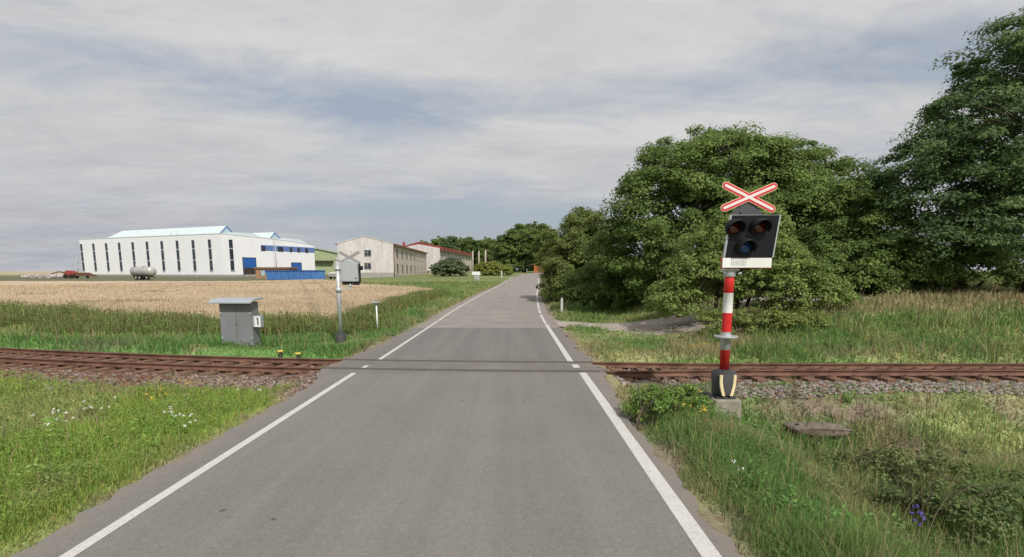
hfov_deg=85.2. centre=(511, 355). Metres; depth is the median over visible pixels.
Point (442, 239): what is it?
distant tree
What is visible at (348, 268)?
crossing signal
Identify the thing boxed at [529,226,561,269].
distant tree
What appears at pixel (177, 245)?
window
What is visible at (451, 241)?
distant tree
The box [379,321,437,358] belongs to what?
road line
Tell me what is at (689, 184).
broad tree
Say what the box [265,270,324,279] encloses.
skip container
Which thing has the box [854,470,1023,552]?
ditch shrub
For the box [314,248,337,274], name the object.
green shed
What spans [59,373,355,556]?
road line
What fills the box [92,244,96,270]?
window
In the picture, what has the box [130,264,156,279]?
tank trailer
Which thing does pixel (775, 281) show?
willow bush
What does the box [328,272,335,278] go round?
farm trailer
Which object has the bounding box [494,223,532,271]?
distant tree
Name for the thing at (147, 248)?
window
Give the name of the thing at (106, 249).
window
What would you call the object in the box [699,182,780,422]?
crossing signal
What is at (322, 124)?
sky
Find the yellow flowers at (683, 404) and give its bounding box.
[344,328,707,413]
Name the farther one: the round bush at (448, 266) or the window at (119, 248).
the window at (119, 248)
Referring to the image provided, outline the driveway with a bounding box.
[554,293,919,335]
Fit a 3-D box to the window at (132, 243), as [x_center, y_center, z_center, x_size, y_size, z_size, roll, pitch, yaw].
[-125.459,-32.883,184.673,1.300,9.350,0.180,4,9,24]
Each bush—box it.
[427,257,470,275]
[473,260,513,275]
[556,220,710,311]
[641,200,863,317]
[693,306,835,335]
[782,221,944,296]
[862,212,1023,294]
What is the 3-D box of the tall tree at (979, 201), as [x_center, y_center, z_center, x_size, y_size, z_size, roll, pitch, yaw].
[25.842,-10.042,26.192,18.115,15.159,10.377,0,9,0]
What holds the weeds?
on the ground at (712, 519)
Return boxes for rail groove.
[322,368,598,371]
[328,367,597,370]
[344,359,591,362]
[378,359,591,361]
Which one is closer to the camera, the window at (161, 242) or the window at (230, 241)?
the window at (230, 241)
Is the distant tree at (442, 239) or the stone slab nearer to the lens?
the stone slab
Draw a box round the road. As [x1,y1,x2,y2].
[9,273,740,556]
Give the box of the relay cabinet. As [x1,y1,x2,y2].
[207,297,265,347]
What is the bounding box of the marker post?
[370,301,382,329]
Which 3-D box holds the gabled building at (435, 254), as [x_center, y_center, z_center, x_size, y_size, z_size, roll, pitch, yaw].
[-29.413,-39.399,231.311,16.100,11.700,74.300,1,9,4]
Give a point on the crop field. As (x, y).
(29, 283)
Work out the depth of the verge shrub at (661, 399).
9.75 m
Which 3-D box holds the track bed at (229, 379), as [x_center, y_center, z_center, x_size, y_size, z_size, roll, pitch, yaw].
[-37.855,-0.984,26.436,70.772,0.373,8.557,3,9,21]
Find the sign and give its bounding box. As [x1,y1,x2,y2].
[472,272,479,283]
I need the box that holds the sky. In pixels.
[0,0,1023,270]
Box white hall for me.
[79,226,314,276]
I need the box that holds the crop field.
[0,279,416,319]
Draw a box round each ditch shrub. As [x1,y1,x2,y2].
[798,435,988,490]
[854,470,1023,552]
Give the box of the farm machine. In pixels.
[50,270,96,277]
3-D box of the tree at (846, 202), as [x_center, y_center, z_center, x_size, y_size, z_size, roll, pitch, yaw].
[17.496,-6.014,28.678,9.219,6.363,5.188,0,9,0]
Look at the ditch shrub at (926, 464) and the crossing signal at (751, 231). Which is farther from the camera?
the crossing signal at (751, 231)
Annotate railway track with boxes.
[0,347,1023,383]
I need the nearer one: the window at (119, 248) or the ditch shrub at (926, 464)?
the ditch shrub at (926, 464)
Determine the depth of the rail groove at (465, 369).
14.89 m
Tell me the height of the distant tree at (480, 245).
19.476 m
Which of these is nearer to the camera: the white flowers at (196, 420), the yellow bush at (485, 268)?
the white flowers at (196, 420)
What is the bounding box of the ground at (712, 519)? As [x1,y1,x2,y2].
[0,271,1023,556]
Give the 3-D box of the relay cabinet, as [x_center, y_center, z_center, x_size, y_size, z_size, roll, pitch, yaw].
[-10.093,-1.081,20.622,1.750,2.100,1.000,0,9,1]
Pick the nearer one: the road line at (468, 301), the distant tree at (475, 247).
the road line at (468, 301)
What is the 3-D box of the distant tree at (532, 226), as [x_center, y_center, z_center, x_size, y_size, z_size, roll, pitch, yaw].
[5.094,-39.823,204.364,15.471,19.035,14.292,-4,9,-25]
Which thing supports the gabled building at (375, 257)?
on the ground at (712, 519)
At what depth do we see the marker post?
25.48 m
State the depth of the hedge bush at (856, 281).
26.79 m
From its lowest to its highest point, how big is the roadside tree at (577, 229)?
8.101 m
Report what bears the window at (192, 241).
in the white hall
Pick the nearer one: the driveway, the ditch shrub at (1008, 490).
the ditch shrub at (1008, 490)
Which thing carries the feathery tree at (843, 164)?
on the ground at (712, 519)
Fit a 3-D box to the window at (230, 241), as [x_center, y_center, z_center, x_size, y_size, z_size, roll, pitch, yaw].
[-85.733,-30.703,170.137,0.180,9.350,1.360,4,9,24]
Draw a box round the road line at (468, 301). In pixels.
[438,273,524,320]
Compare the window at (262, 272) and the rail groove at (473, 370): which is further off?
the window at (262, 272)
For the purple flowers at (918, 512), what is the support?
on the ground at (712, 519)
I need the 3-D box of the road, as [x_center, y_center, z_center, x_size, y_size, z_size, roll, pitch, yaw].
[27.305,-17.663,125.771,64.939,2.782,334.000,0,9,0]
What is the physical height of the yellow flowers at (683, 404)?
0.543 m
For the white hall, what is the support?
on the ground at (712, 519)
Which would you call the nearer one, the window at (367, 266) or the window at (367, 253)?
the window at (367, 253)
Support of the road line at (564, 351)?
on the road
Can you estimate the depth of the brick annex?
147.92 m
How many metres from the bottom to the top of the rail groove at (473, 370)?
0.001 m
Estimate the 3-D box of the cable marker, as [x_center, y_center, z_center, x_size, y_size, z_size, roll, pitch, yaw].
[-7.551,0.022,18.163,0.200,0.400,0.200,0,9,0]
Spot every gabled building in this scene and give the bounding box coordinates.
[335,235,427,277]
[405,242,471,272]
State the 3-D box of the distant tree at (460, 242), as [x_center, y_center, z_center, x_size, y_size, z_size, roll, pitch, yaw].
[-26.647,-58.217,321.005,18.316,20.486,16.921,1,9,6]
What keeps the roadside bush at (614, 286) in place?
on the ground at (712, 519)
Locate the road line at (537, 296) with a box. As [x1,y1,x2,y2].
[536,277,539,308]
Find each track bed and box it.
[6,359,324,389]
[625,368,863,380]
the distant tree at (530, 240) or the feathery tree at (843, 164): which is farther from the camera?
the distant tree at (530, 240)
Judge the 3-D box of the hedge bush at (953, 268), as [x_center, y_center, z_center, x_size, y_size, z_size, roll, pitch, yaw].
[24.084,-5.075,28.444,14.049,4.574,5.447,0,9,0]
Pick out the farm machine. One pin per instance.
(70, 274)
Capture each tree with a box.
[430,239,444,245]
[432,235,446,246]
[441,235,461,249]
[456,237,475,260]
[461,237,476,263]
[473,239,481,266]
[474,237,495,271]
[481,237,495,261]
[489,234,512,271]
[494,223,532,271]
[509,221,538,271]
[519,223,551,271]
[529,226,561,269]
[535,206,623,301]
[578,120,852,294]
[732,137,925,238]
[775,175,946,293]
[857,6,1023,292]
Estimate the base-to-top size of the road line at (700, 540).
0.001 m
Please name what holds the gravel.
on the ground at (712, 519)
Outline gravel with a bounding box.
[0,353,1023,399]
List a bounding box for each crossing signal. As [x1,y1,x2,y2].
[334,251,362,343]
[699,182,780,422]
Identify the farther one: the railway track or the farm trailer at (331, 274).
the farm trailer at (331, 274)
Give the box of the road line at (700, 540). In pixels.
[580,373,721,556]
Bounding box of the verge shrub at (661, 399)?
[618,376,715,431]
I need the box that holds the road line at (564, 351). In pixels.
[545,325,572,360]
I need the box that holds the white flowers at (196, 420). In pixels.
[31,381,743,469]
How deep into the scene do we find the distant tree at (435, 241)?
315.07 m
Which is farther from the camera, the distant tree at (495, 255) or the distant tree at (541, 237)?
the distant tree at (495, 255)
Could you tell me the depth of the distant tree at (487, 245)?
233.06 m
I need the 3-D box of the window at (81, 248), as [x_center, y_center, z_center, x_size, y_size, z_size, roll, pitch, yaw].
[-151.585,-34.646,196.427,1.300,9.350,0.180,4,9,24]
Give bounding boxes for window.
[80,244,84,270]
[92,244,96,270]
[105,243,109,270]
[118,243,122,270]
[131,242,135,266]
[145,242,149,266]
[160,241,164,270]
[175,241,180,270]
[191,240,196,270]
[208,239,212,270]
[229,240,234,270]
[260,270,265,275]
[364,250,370,256]
[364,263,370,269]
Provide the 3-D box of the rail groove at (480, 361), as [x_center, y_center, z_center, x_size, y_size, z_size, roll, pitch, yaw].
[-1.356,0.166,16.255,7.359,0.001,0.189,1,9,4]
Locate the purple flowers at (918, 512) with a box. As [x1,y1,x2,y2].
[910,504,925,525]
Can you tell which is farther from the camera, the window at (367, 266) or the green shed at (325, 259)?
the green shed at (325, 259)
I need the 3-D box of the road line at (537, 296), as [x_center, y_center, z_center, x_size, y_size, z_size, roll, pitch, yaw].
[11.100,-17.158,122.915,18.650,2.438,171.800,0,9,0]
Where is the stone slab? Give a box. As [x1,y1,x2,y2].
[782,421,851,437]
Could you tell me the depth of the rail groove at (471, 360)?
16.40 m
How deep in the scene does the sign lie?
83.07 m
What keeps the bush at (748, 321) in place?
on the ground at (712, 519)
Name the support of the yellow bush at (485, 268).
on the ground at (712, 519)
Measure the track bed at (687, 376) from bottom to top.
0.604 m
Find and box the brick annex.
[254,267,298,277]
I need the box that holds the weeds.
[0,289,449,335]
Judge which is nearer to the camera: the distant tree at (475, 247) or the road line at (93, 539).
the road line at (93, 539)

